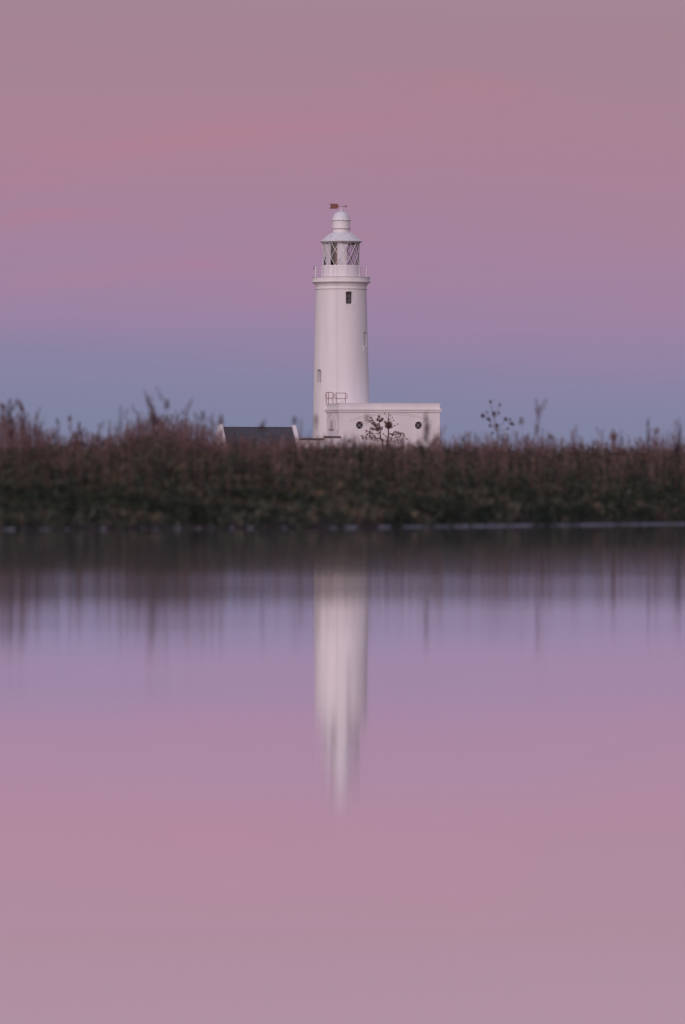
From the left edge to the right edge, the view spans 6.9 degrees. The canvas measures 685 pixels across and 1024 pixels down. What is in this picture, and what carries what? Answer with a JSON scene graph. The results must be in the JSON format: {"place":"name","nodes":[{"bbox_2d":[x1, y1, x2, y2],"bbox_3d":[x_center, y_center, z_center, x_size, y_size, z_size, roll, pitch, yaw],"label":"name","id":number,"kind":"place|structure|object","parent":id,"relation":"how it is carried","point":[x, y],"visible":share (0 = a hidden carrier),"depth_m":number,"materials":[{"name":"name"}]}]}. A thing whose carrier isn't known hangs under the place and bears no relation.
{"place":"outdoors","nodes":[
{"label":"outdoors","id":0,"kind":"place"},
{"bbox_2d":[0,524,684,1023],"bbox_3d":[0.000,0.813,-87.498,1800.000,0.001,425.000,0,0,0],"label":"water","id":1,"kind":"structure","parent":0,"point":[430,774],"depth_m":10.47,"materials":[{"name":"pink liquid"}]},
{"bbox_2d":[2,523,684,529],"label":"foam line","id":2,"kind":"object","parent":1,"relation":"on","point":[477,525],"visible":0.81,"depth_m":90.01,"materials":[{"name":"grey liquid"}]},
{"bbox_2d":[0,0,684,454],"label":"sky","id":3,"kind":"structure","parent":0,"point":[509,175],"materials":[{"name":"pink"}]},
{"bbox_2d":[1,500,684,528],"bbox_3d":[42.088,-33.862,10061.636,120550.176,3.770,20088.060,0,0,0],"label":"ground","id":4,"kind":"structure","parent":0,"point":[329,523],"depth_m":86.03,"materials":[{"name":"soil"}]},
{"bbox_2d":[0,402,12,465],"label":"dry stalk","id":5,"kind":"object","parent":4,"relation":"on","point":[4,422],"visible":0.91,"depth_m":103.98,"materials":[{"name":"brown plant"}]},
{"bbox_2d":[4,398,17,475],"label":"dry stalk","id":6,"kind":"object","parent":4,"relation":"on","point":[11,421],"visible":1,"depth_m":97.97,"materials":[{"name":"brown plant"}]},
{"bbox_2d":[17,400,28,466],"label":"dry stalk","id":7,"kind":"object","parent":4,"relation":"on","point":[21,408],"visible":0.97,"depth_m":101.97,"materials":[{"name":"brown plant"}]},
{"bbox_2d":[35,408,41,438],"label":"dry stalk","id":8,"kind":"object","parent":4,"relation":"on","point":[36,421],"visible":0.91,"depth_m":111.98,"materials":[{"name":"brown plant"}]},
{"bbox_2d":[52,417,59,463],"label":"dry stalk","id":9,"kind":"object","parent":4,"relation":"on","point":[53,436],"visible":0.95,"depth_m":107.98,"materials":[{"name":"brown plant"}]},
{"bbox_2d":[68,415,71,460],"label":"dry stalk","id":10,"kind":"object","parent":4,"relation":"on","point":[69,418],"visible":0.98,"depth_m":107.99,"materials":[{"name":"brown plant"}]},
{"bbox_2d":[73,422,83,460],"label":"dry stalk","id":11,"kind":"object","parent":4,"relation":"on","point":[79,441],"visible":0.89,"depth_m":109.98,"materials":[{"name":"brown plant"}]},
{"bbox_2d":[96,421,103,464],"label":"dry stalk","id":12,"kind":"object","parent":4,"relation":"on","point":[98,434],"visible":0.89,"depth_m":105.99,"materials":[{"name":"brown plant"}]},
{"bbox_2d":[102,420,111,468],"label":"dry stalk","id":13,"kind":"object","parent":4,"relation":"on","point":[110,439],"visible":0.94,"depth_m":105.99,"materials":[{"name":"brown plant"}]},
{"bbox_2d":[115,406,128,469],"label":"dry stalk","id":14,"kind":"object","parent":4,"relation":"on","point":[120,425],"visible":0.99,"depth_m":99.99,"materials":[{"name":"brown plant"}]},
{"bbox_2d":[132,404,141,434],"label":"dry stalk","id":15,"kind":"object","parent":4,"relation":"on","point":[138,426],"visible":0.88,"depth_m":107.98,"materials":[{"name":"brown plant"}]},
{"bbox_2d":[144,390,152,478],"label":"dry stalk","id":16,"kind":"object","parent":4,"relation":"on","point":[149,407],"visible":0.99,"depth_m":95.99,"materials":[{"name":"brown plant"}]},
{"bbox_2d":[145,395,158,444],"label":"dry stalk","id":17,"kind":"object","parent":4,"relation":"on","point":[155,421],"visible":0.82,"depth_m":103.98,"materials":[{"name":"brown plant"}]},
{"bbox_2d":[156,386,169,481],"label":"dry stalk","id":18,"kind":"object","parent":4,"relation":"on","point":[166,404],"visible":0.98,"depth_m":92.01,"materials":[{"name":"brown plant"}]},
{"bbox_2d":[181,399,191,432],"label":"dry stalk","id":19,"kind":"object","parent":4,"relation":"on","point":[187,406],"visible":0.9,"depth_m":100.01,"materials":[{"name":"brown plant"}]},
{"bbox_2d":[194,411,204,486],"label":"dry stalk","id":20,"kind":"object","parent":4,"relation":"on","point":[202,414],"visible":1,"depth_m":91.98,"materials":[{"name":"brown plant"}]},
{"bbox_2d":[207,413,219,469],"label":"dry stalk","id":21,"kind":"object","parent":4,"relation":"on","point":[212,423],"visible":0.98,"depth_m":98.00,"materials":[{"name":"brown plant"}]},
{"bbox_2d":[216,424,299,452],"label":"cottage","id":22,"kind":"structure","parent":4,"relation":"on","point":[257,432],"depth_m":560.23,"materials":[{"name":"grey stone"}]},
{"bbox_2d":[259,419,264,488],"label":"dry stalk","id":23,"kind":"object","parent":4,"relation":"on","point":[262,428],"visible":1,"depth_m":91.97,"materials":[{"name":"brown plant"}]},
{"bbox_2d":[298,419,309,484],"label":"dry stalk","id":24,"kind":"object","parent":4,"relation":"on","point":[302,445],"visible":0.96,"depth_m":95.99,"materials":[{"name":"brown plant"}]},
{"bbox_2d":[314,415,318,481],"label":"dry stalk","id":25,"kind":"object","parent":4,"relation":"on","point":[315,421],"visible":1,"depth_m":92.34,"materials":[{"name":"brown plant"}]},
{"bbox_2d":[299,436,340,451],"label":"outbuilding","id":26,"kind":"structure","parent":4,"relation":"on","point":[334,438],"depth_m":568.33,"materials":[{"name":"white paint"}]},
{"bbox_2d":[312,203,369,437],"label":"lighthouse","id":27,"kind":"object","parent":4,"relation":"on","point":[341,352],"visible":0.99,"depth_m":577.88,"materials":[{"name":"white paint"}]},
{"bbox_2d":[316,371,321,388],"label":"window","id":28,"kind":"structure","parent":27,"relation":"in","point":[319,386],"depth_m":578.43,"materials":[{"name":"white metal"}]},
{"bbox_2d":[345,292,353,308],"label":"window","id":29,"kind":"structure","parent":27,"relation":"in","point":[348,305],"depth_m":577.86,"materials":[{"name":"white glass"}]},
{"bbox_2d":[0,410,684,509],"bbox_3d":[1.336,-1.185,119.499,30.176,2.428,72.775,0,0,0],"label":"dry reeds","id":30,"kind":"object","parent":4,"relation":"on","point":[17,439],"visible":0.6,"depth_m":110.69,"materials":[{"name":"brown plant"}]},
{"bbox_2d":[0,428,684,528],"bbox_3d":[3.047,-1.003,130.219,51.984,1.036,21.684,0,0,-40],"label":"marsh grass","id":31,"kind":"structure","parent":4,"relation":"on","point":[399,465],"depth_m":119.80,"materials":[{"name":"brown plant"}]},
{"bbox_2d":[364,414,372,490],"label":"dry stalk","id":32,"kind":"object","parent":4,"relation":"on","point":[367,418],"visible":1,"depth_m":93.29,"materials":[{"name":"brown plant"}]},
{"bbox_2d":[325,403,441,452],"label":"annex building","id":33,"kind":"structure","parent":4,"relation":"on","point":[349,418],"depth_m":573.85,"materials":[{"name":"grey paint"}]},
{"bbox_2d":[361,413,406,446],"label":"plant","id":34,"kind":"object","parent":4,"relation":"on","point":[389,424],"visible":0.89,"depth_m":379.96,"materials":[{"name":"brown plant"}]},
{"bbox_2d":[418,413,429,491],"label":"dry stalk","id":35,"kind":"object","parent":4,"relation":"on","point":[426,428],"visible":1,"depth_m":95.03,"materials":[{"name":"brown plant"}]},
{"bbox_2d":[432,425,445,457],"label":"dry stalk","id":36,"kind":"object","parent":4,"relation":"on","point":[439,441],"visible":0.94,"depth_m":95.99,"materials":[{"name":"brown plant"}]},
{"bbox_2d":[465,431,471,451],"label":"dry stalk","id":37,"kind":"object","parent":4,"relation":"on","point":[469,447],"visible":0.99,"depth_m":104.00,"materials":[{"name":"brown plant"}]},
{"bbox_2d":[481,400,514,444],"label":"branching plant","id":38,"kind":"object","parent":4,"relation":"on","point":[496,425],"visible":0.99,"depth_m":149.98,"materials":[{"name":"brown plant"}]},
{"bbox_2d":[519,418,529,458],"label":"dry stalk","id":39,"kind":"object","parent":4,"relation":"on","point":[521,421],"visible":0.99,"depth_m":102.02,"materials":[{"name":"brown plant"}]},
{"bbox_2d":[531,399,545,489],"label":"dry stalk","id":40,"kind":"object","parent":4,"relation":"on","point":[536,425],"visible":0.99,"depth_m":98.50,"materials":[{"name":"brown plant"}]},
{"bbox_2d":[539,428,549,470],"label":"dry stalk","id":41,"kind":"object","parent":4,"relation":"on","point":[542,444],"visible":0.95,"depth_m":112.00,"materials":[{"name":"brown plant"}]},
{"bbox_2d":[547,433,552,453],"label":"dry stalk","id":42,"kind":"object","parent":4,"relation":"on","point":[550,436],"visible":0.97,"depth_m":107.99,"materials":[{"name":"brown plant"}]},
{"bbox_2d":[569,425,577,476],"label":"dry stalk","id":43,"kind":"object","parent":4,"relation":"on","point":[571,439],"visible":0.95,"depth_m":111.99,"materials":[{"name":"brown plant"}]},
{"bbox_2d":[596,427,608,469],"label":"dry stalk","id":44,"kind":"object","parent":4,"relation":"on","point":[602,443],"visible":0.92,"depth_m":109.99,"materials":[{"name":"brown plant"}]},
{"bbox_2d":[608,429,617,474],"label":"dry stalk","id":45,"kind":"object","parent":4,"relation":"on","point":[614,437],"visible":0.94,"depth_m":107.97,"materials":[{"name":"brown plant"}]},
{"bbox_2d":[646,419,650,477],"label":"dry stalk","id":46,"kind":"object","parent":4,"relation":"on","point":[648,435],"visible":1,"depth_m":107.96,"materials":[{"name":"brown plant"}]},
{"bbox_2d":[652,427,659,447],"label":"dry stalk","id":47,"kind":"object","parent":4,"relation":"on","point":[657,430],"visible":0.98,"depth_m":111.99,"materials":[{"name":"brown plant"}]},
{"bbox_2d":[669,419,679,487],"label":"dry stalk","id":48,"kind":"object","parent":4,"relation":"on","point":[675,438],"visible":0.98,"depth_m":104.01,"materials":[{"name":"brown plant"}]},
{"bbox_2d":[674,424,681,489],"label":"dry stalk","id":49,"kind":"object","parent":4,"relation":"on","point":[677,448],"visible":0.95,"depth_m":103.96,"materials":[{"name":"brown plant"}]}
]}

